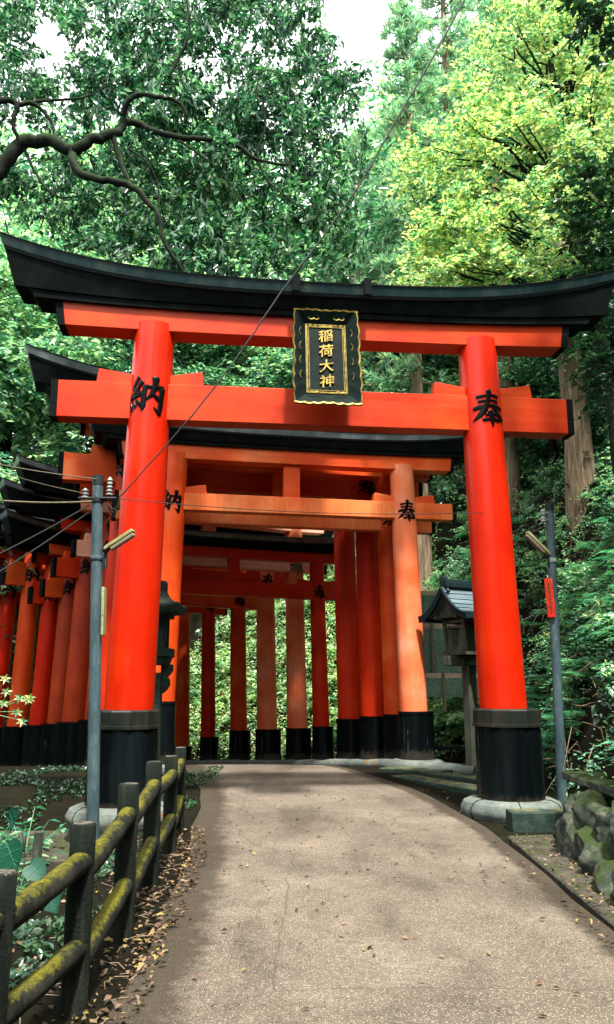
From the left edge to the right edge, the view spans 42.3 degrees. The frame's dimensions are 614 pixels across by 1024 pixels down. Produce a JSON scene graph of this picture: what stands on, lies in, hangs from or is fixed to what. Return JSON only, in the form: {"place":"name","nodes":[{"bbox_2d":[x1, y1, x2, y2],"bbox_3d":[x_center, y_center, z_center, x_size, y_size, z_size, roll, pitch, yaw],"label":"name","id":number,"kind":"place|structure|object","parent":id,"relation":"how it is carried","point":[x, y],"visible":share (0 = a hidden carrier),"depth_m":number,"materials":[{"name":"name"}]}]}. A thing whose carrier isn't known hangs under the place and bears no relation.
{"place":"outdoors","nodes":[
{"label":"outdoors","id":0,"kind":"place"},
{"bbox_2d":[0,447,613,1023],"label":"ground","id":1,"kind":"structure","parent":0,"point":[16,795],"depth_m":11.79,"materials":[{"name":"green plant"}]},
{"bbox_2d":[0,529,24,745],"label":"torii gate","id":2,"kind":"structure","parent":1,"relation":"on","point":[9,600],"depth_m":19.21,"materials":[{"name":"black paint"}]},
{"bbox_2d":[0,675,35,726],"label":"maple sprig","id":3,"kind":"object","parent":1,"relation":"on","point":[28,698],"visible":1,"depth_m":7.38,"materials":[{"name":"green plant"}]},
{"bbox_2d":[6,602,40,725],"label":"broadleaf tree","id":4,"kind":"object","parent":1,"relation":"on","point":[11,671],"visible":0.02,"depth_m":21.11,"materials":[{"name":"green plant"}]},
{"bbox_2d":[0,452,58,725],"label":"broadleaf tree","id":5,"kind":"object","parent":1,"relation":"on","point":[5,548],"visible":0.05,"depth_m":20.07,"materials":[{"name":"green plant"}]},
{"bbox_2d":[0,808,59,912],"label":"broad leaved plant","id":6,"kind":"object","parent":1,"relation":"on","point":[11,851],"visible":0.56,"depth_m":4.27,"materials":[{"name":"teal plant"}]},
{"bbox_2d":[0,239,60,480],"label":"broadleaf tree","id":7,"kind":"object","parent":1,"relation":"on","point":[9,309],"visible":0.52,"depth_m":32.54,"materials":[{"name":"green plant"}]},
{"bbox_2d":[0,805,67,853],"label":"leafy plant","id":8,"kind":"object","parent":1,"relation":"on","point":[5,840],"visible":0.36,"depth_m":8.80,"materials":[{"name":"green plant"}]},
{"bbox_2d":[28,831,43,885],"bbox_3d":[-2.423,3.380,7.037,0.108,1.023,0.100,0,-12,0],"label":"wooden stake","id":9,"kind":"object","parent":1,"relation":"on","point":[37,844],"visible":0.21,"depth_m":7.09,"materials":[{"name":"grey wood"}]},
{"bbox_2d":[7,839,66,892],"bbox_3d":[-2.820,3.647,7.889,0.632,0.571,0.965,-11,-17,42],"label":"leafy plant","id":10,"kind":"object","parent":1,"relation":"on","point":[21,887],"visible":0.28,"depth_m":7.92,"materials":[{"name":"green plant"}]},
{"bbox_2d":[0,831,114,892],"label":"concrete plinth","id":11,"kind":"structure","parent":1,"relation":"on","point":[60,843],"depth_m":8.82,"materials":[{"name":"grey concrete"}]},
{"bbox_2d":[0,100,117,455],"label":"broadleaf tree","id":12,"kind":"object","parent":1,"relation":"on","point":[8,132],"visible":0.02,"depth_m":52.13,"materials":[{"name":"green plant"}]},
{"bbox_2d":[0,118,143,480],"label":"broadleaf tree","id":13,"kind":"object","parent":1,"relation":"on","point":[9,444],"visible":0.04,"depth_m":37.00,"materials":[{"name":"green plant"}]},
{"bbox_2d":[0,747,185,1023],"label":"log fence","id":14,"kind":"object","parent":1,"relation":"on","point":[68,962],"visible":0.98,"depth_m":4.10,"materials":[{"name":"brown wood"}]},
{"bbox_2d":[0,502,191,765],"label":"torii gate","id":15,"kind":"structure","parent":1,"relation":"on","point":[17,573],"depth_m":18.80,"materials":[{"name":"black paint"}]},
{"bbox_2d":[78,475,134,839],"bbox_3d":[-2.220,1.770,8.470,0.664,4.486,0.172,-2,-13,11],"label":"utility pole","id":16,"kind":"object","parent":1,"relation":"on","point":[98,599],"visible":0.98,"depth_m":8.56,"materials":[{"name":"grey metal"}]},
{"bbox_2d":[0,471,82,492],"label":"overhead wire","id":17,"kind":"object","parent":16,"relation":"attached to","point":[40,483],"visible":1,"depth_m":8.38,"materials":[{"name":"black metal"}]},
{"bbox_2d":[0,512,88,571],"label":"overhead wire","id":18,"kind":"object","parent":16,"relation":"attached to","point":[43,543],"visible":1,"depth_m":8.09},
{"bbox_2d":[0,505,89,553],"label":"overhead wire","id":19,"kind":"object","parent":16,"relation":"attached to","point":[44,530],"visible":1,"depth_m":8.12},
{"bbox_2d":[0,500,91,503],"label":"overhead wire","id":20,"kind":"object","parent":16,"relation":"attached to","point":[44,502],"visible":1,"depth_m":8.41,"materials":[{"name":"black metal"}]},
{"bbox_2d":[0,464,96,478],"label":"overhead wire","id":21,"kind":"object","parent":16,"relation":"attached to","point":[47,472],"visible":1,"depth_m":8.67,"materials":[{"name":"black metal"}]},
{"bbox_2d":[120,0,464,496],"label":"overhead cable","id":22,"kind":"object","parent":16,"relation":"attached to","point":[398,116],"visible":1,"depth_m":10.52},
{"bbox_2d":[118,498,539,513],"bbox_3d":[0.583,-0.092,9.960,5.790,0.365,0.010,5,-13,-21],"label":"overhead wire","id":23,"kind":"object","parent":16,"relation":"attached to","point":[304,512],"visible":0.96,"depth_m":9.61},
{"bbox_2d":[11,825,207,1023],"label":"leaf litter","id":24,"kind":"object","parent":1,"relation":"on","point":[116,1002],"visible":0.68,"depth_m":5.18,"materials":[{"name":"brown plant"}]},
{"bbox_2d":[0,765,223,991],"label":"weeds","id":25,"kind":"object","parent":1,"relation":"on","point":[32,924],"visible":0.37,"depth_m":10.48,"materials":[{"name":"green plant"}]},
{"bbox_2d":[2,524,227,765],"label":"torii gate","id":26,"kind":"structure","parent":1,"relation":"on","point":[209,741],"depth_m":18.45,"materials":[{"name":"black paint"}]},
{"bbox_2d":[0,203,240,480],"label":"broadleaf tree","id":27,"kind":"object","parent":1,"relation":"on","point":[81,350],"visible":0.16,"depth_m":32.85,"materials":[{"name":"green plant"}]},
{"bbox_2d":[0,508,255,765],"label":"torii gate","id":28,"kind":"structure","parent":1,"relation":"on","point":[18,527],"depth_m":18.08,"materials":[{"name":"black paint"}]},
{"bbox_2d":[17,110,282,357],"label":"broadleaf tree","id":29,"kind":"object","parent":1,"relation":"on","point":[96,152],"depth_m":46.87,"materials":[{"name":"green plant"}]},
{"bbox_2d":[72,255,248,443],"bbox_3d":[-6.215,-3.927,34.868,9.692,12.918,10.491,2,-12,-7],"label":"broadleaf tree","id":30,"kind":"object","parent":1,"relation":"on","point":[193,347],"visible":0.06,"depth_m":33.45,"materials":[{"name":"green plant"}]},
{"bbox_2d":[0,477,333,765],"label":"torii gate","id":31,"kind":"structure","parent":1,"relation":"on","point":[268,740],"depth_m":17.58,"materials":[{"name":"black paint"}]},
{"bbox_2d":[12,454,326,765],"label":"torii gate","id":32,"kind":"structure","parent":1,"relation":"on","point":[298,738],"depth_m":18.61,"materials":[{"name":"black paint"}]},
{"bbox_2d":[154,580,186,800],"bbox_3d":[-2.260,2.657,11.702,0.797,3.285,0.797,0,-12,0],"label":"stone lantern","id":33,"kind":"object","parent":1,"relation":"on","point":[170,609],"visible":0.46,"depth_m":11.69,"materials":[{"name":"black stone"}]},
{"bbox_2d":[40,86,342,410],"bbox_3d":[-5.138,-10.252,41.099,16.960,21.266,14.915,2,-13,-9],"label":"broadleaf tree","id":34,"kind":"object","parent":1,"relation":"on","point":[241,164],"visible":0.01,"depth_m":38.51,"materials":[{"name":"green plant"}]},
{"bbox_2d":[0,0,387,282],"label":"evergreen tree","id":35,"kind":"object","parent":1,"relation":"on","point":[251,132],"visible":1,"depth_m":14.34,"materials":[{"name":"green plant"}]},
{"bbox_2d":[48,397,360,758],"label":"torii gate","id":36,"kind":"structure","parent":1,"relation":"on","point":[348,700],"depth_m":17.48,"materials":[{"name":"black paint"}]},
{"bbox_2d":[105,514,334,759],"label":"torii gate","id":37,"kind":"structure","parent":1,"relation":"on","point":[315,554],"depth_m":18.20,"materials":[{"name":"black paint"}]},
{"bbox_2d":[25,343,422,766],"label":"torii gate","id":38,"kind":"structure","parent":1,"relation":"on","point":[45,366],"depth_m":16.39,"materials":[{"name":"black paint"}]},
{"bbox_2d":[173,352,291,388],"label":"broadleaf tree","id":39,"kind":"object","parent":1,"relation":"on","point":[211,376],"visible":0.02,"depth_m":29.78,"materials":[{"name":"green plant"}]},
{"bbox_2d":[205,202,276,385],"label":"cedar tree","id":40,"kind":"object","parent":1,"relation":"on","point":[245,240],"visible":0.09,"depth_m":36.10,"materials":[{"name":"green plant"}]},
{"bbox_2d":[174,244,327,388],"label":"broadleaf tree","id":41,"kind":"object","parent":1,"relation":"on","point":[283,367],"visible":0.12,"depth_m":32.67,"materials":[{"name":"green plant"}]},
{"bbox_2d":[89,424,435,758],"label":"torii gate","id":42,"kind":"structure","parent":1,"relation":"on","point":[382,529],"depth_m":16.11,"materials":[{"name":"black paint"}]},
{"bbox_2d":[92,424,463,773],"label":"torii gate","id":43,"kind":"structure","parent":1,"relation":"on","point":[402,459],"depth_m":15.31,"materials":[{"name":"black paint"}]},
{"bbox_2d":[177,99,380,365],"bbox_3d":[-1.105,-11.448,43.108,16.316,20.453,17.661,1,-12,-7],"label":"broadleaf tree","id":44,"kind":"object","parent":1,"relation":"on","point":[251,200],"visible":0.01,"depth_m":39.01,"materials":[{"name":"green plant"}]},
{"bbox_2d":[0,231,613,841],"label":"torii gate","id":45,"kind":"structure","parent":1,"relation":"on","point":[326,331],"depth_m":10.66,"materials":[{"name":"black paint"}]},
{"bbox_2d":[236,347,381,389],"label":"broadleaf tree","id":46,"kind":"object","parent":1,"relation":"on","point":[284,378],"visible":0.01,"depth_m":32.27,"materials":[{"name":"green plant"}]},
{"bbox_2d":[12,782,613,1023],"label":"fallen leaves","id":47,"kind":"object","parent":1,"relation":"on","point":[369,946],"depth_m":6.10,"materials":[{"name":"brown plant"}]},
{"bbox_2d":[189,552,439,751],"bbox_3d":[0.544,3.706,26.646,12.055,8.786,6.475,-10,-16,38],"label":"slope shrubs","id":48,"kind":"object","parent":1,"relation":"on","point":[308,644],"visible":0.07,"depth_m":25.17,"materials":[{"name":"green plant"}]},
{"bbox_2d":[261,189,394,284],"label":"broadleaf tree","id":49,"kind":"object","parent":1,"relation":"on","point":[315,240],"visible":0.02,"depth_m":38.66,"materials":[{"name":"green plant"}]},
{"bbox_2d":[186,759,475,773],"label":"kerb","id":50,"kind":"structure","parent":1,"relation":"on","point":[467,769],"depth_m":15.55,"materials":[{"name":"stone"}]},
{"bbox_2d":[189,522,477,761],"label":"slope shrubs","id":51,"kind":"object","parent":1,"relation":"on","point":[457,717],"visible":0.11,"depth_m":25.82,"materials":[{"name":"green plant"}]},
{"bbox_2d":[287,121,398,388],"bbox_3d":[1.688,-7.002,32.384,4.766,20.224,5.438,-12,-17,43],"label":"cedar tree","id":52,"kind":"object","parent":1,"relation":"on","point":[354,142],"visible":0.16,"depth_m":33.47,"materials":[{"name":"green plant"}]},
{"bbox_2d":[328,192,389,581],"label":"cedar tree","id":53,"kind":"object","parent":1,"relation":"on","point":[364,203],"visible":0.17,"depth_m":28.51,"materials":[{"name":"green plant"}]},
{"bbox_2d":[289,351,450,486],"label":"broadleaf tree","id":54,"kind":"object","parent":1,"relation":"on","point":[366,373],"visible":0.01,"depth_m":29.37,"materials":[{"name":"green plant"}]},
{"bbox_2d":[351,0,461,590],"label":"cedar tree","id":55,"kind":"object","parent":1,"relation":"on","point":[404,27],"visible":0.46,"depth_m":26.87,"materials":[{"name":"green plant"}]},
{"bbox_2d":[295,76,537,283],"bbox_3d":[6.237,-10.853,37.422,14.560,18.345,14.715,1,-12,-6],"label":"broadleaf tree","id":56,"kind":"object","parent":1,"relation":"on","point":[383,152],"visible":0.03,"depth_m":35.04,"materials":[{"name":"green plant"}]},
{"bbox_2d":[379,766,476,794],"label":"drain stones","id":57,"kind":"object","parent":1,"relation":"on","point":[467,788],"visible":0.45,"depth_m":12.88,"materials":[{"name":"grey stone"}]},
{"bbox_2d":[421,591,441,623],"bbox_3d":[2.828,2.510,19.270,1.011,1.210,0.132,0,-12,0],"label":"net fence","id":58,"kind":"object","parent":1,"relation":"on","point":[427,598],"visible":0.09,"depth_m":19.36,"materials":[{"name":"green"}]},
{"bbox_2d":[428,767,460,772],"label":"stone slab","id":59,"kind":"structure","parent":1,"relation":"on","point":[455,770],"depth_m":13.72,"materials":[{"name":"grey stone"}]},
{"bbox_2d":[372,0,520,497],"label":"cedar tree","id":60,"kind":"object","parent":1,"relation":"on","point":[446,56],"visible":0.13,"depth_m":31.03,"materials":[{"name":"green plant"}]},
{"bbox_2d":[362,353,531,509],"bbox_3d":[4.512,-3.410,27.431,7.934,9.172,7.851,12,-17,-43],"label":"broadleaf tree","id":61,"kind":"object","parent":1,"relation":"on","point":[449,486],"visible":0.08,"depth_m":25.89,"materials":[{"name":"green plant"}]},
{"bbox_2d":[418,576,477,765],"bbox_3d":[2.960,3.063,14.582,1.215,3.692,1.294,8,-15,-31],"label":"wooden lantern","id":62,"kind":"object","parent":1,"relation":"on","point":[452,603],"visible":0.68,"depth_m":14.52,"materials":[{"name":"brown wood"}]},
{"bbox_2d":[423,623,476,673],"bbox_3d":[3.239,3.317,17.937,1.967,1.581,0.187,1,-12,-6],"label":"net fence","id":63,"kind":"object","parent":1,"relation":"on","point":[433,638],"visible":0.24,"depth_m":17.92,"materials":[{"name":"green"}]},
{"bbox_2d":[435,746,465,764],"bbox_3d":[3.000,4.733,15.239,1.600,0.600,0.090,0,-12,0],"label":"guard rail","id":64,"kind":"object","parent":1,"relation":"on","point":[449,747],"visible":0.04,"depth_m":15.25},
{"bbox_2d":[426,673,478,710],"bbox_3d":[3.030,3.897,17.179,1.986,0.823,0.220,1,-12,-6],"label":"net fence","id":65,"kind":"object","parent":1,"relation":"on","point":[444,685],"visible":0.34,"depth_m":17.18,"materials":[{"name":"green"}]},
{"bbox_2d":[310,125,603,442],"bbox_3d":[6.278,-5.903,27.971,12.334,12.918,11.395,-1,-12,6],"label":"broadleaf tree","id":66,"kind":"object","parent":1,"relation":"on","point":[375,239],"visible":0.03,"depth_m":26.69,"materials":[{"name":"green plant"}]},
{"bbox_2d":[310,0,613,247],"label":"broadleaf tree","id":67,"kind":"object","parent":1,"relation":"on","point":[377,61],"depth_m":39.20,"materials":[{"name":"green plant"}]},
{"bbox_2d":[329,482,613,770],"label":"fern undergrowth","id":68,"kind":"object","parent":1,"relation":"on","point":[550,715],"visible":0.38,"depth_m":14.30,"materials":[{"name":"green plant"}]},
{"bbox_2d":[430,0,536,513],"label":"cedar tree","id":69,"kind":"object","parent":1,"relation":"on","point":[513,462],"visible":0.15,"depth_m":23.89,"materials":[{"name":"green plant"}]},
{"bbox_2d":[405,5,575,240],"bbox_3d":[11.606,-12.384,34.501,16.242,19.027,14.284,11,-17,-42],"label":"broadleaf tree","id":70,"kind":"object","parent":1,"relation":"on","point":[447,116],"depth_m":32.35,"materials":[{"name":"green plant"}]},
{"bbox_2d":[467,0,519,214],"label":"cedar tree","id":71,"kind":"object","parent":1,"relation":"on","point":[479,44],"visible":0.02,"depth_m":36.13,"materials":[{"name":"green plant"}]},
{"bbox_2d":[374,0,613,476],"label":"leafy tree","id":72,"kind":"object","parent":1,"relation":"on","point":[477,243],"visible":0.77,"depth_m":16.00,"materials":[{"name":"green plant"}]},
{"bbox_2d":[429,419,606,507],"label":"slope shrubs","id":73,"kind":"object","parent":1,"relation":"on","point":[459,490],"visible":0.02,"depth_m":25.76,"materials":[{"name":"green plant"}]},
{"bbox_2d":[423,422,613,739],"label":"bank shrubs","id":74,"kind":"object","parent":1,"relation":"on","point":[455,575],"visible":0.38,"depth_m":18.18,"materials":[{"name":"green plant"}]},
{"bbox_2d":[429,442,613,800],"bbox_3d":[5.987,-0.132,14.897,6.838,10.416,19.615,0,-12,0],"label":"undergrowth","id":75,"kind":"object","parent":1,"relation":"on","point":[590,764],"visible":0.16,"depth_m":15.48,"materials":[{"name":"green plant"}]},
{"bbox_2d":[452,333,607,471],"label":"broadleaf tree","id":76,"kind":"object","parent":1,"relation":"on","point":[538,387],"visible":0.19,"depth_m":22.89,"materials":[{"name":"green plant"}]},
{"bbox_2d":[453,17,613,396],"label":"broadleaf tree","id":77,"kind":"object","parent":1,"relation":"on","point":[523,177],"depth_m":25.88,"materials":[{"name":"green plant"}]},
{"bbox_2d":[506,809,562,832],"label":"concrete block","id":78,"kind":"structure","parent":1,"relation":"on","point":[531,820],"depth_m":8.93,"materials":[{"name":"concrete"}]},
{"bbox_2d":[520,503,567,803],"bbox_3d":[3.107,1.886,10.675,0.716,4.103,0.246,1,-12,-4],"label":"utility pole","id":79,"kind":"object","parent":1,"relation":"on","point":[550,582],"visible":0.97,"depth_m":10.72,"materials":[{"name":"grey metal"}]},
{"bbox_2d":[477,0,613,535],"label":"cedar tree","id":80,"kind":"object","parent":1,"relation":"on","point":[579,469],"visible":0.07,"depth_m":19.78,"materials":[{"name":"brown plant"}]},
{"bbox_2d":[508,835,613,930],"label":"dirt strip","id":81,"kind":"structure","parent":1,"relation":"on","point":[566,872],"depth_m":7.05,"materials":[{"name":"soil"}]},
{"bbox_2d":[525,226,613,448],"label":"broadleaf tree","id":82,"kind":"object","parent":1,"relation":"on","point":[583,346],"visible":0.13,"depth_m":20.56,"materials":[{"name":"green plant"}]},
{"bbox_2d":[539,0,613,72],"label":"evergreen tree","id":83,"kind":"object","parent":1,"relation":"on","point":[590,9],"visible":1,"depth_m":10.06,"materials":[{"name":"green plant"}]},
{"bbox_2d":[544,148,613,435],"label":"evergreen tree","id":84,"kind":"object","parent":1,"relation":"on","point":[584,221],"visible":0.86,"depth_m":13.26,"materials":[{"name":"green plant"}]},
{"bbox_2d":[553,771,613,900],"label":"stone wall","id":85,"kind":"structure","parent":1,"relation":"on","point":[583,833],"depth_m":7.48,"materials":[{"name":"grey stone"}]},
{"bbox_2d":[0,0,613,442],"label":"sky","id":86,"kind":"structure","parent":0,"point":[357,23],"materials":[{"name":"white"}]},
{"bbox_2d":[104,764,613,1023],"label":"path","id":87,"kind":"structure","parent":0,"point":[466,921],"depth_m":5.40,"materials":[{"name":"beige concrete"}]}
]}

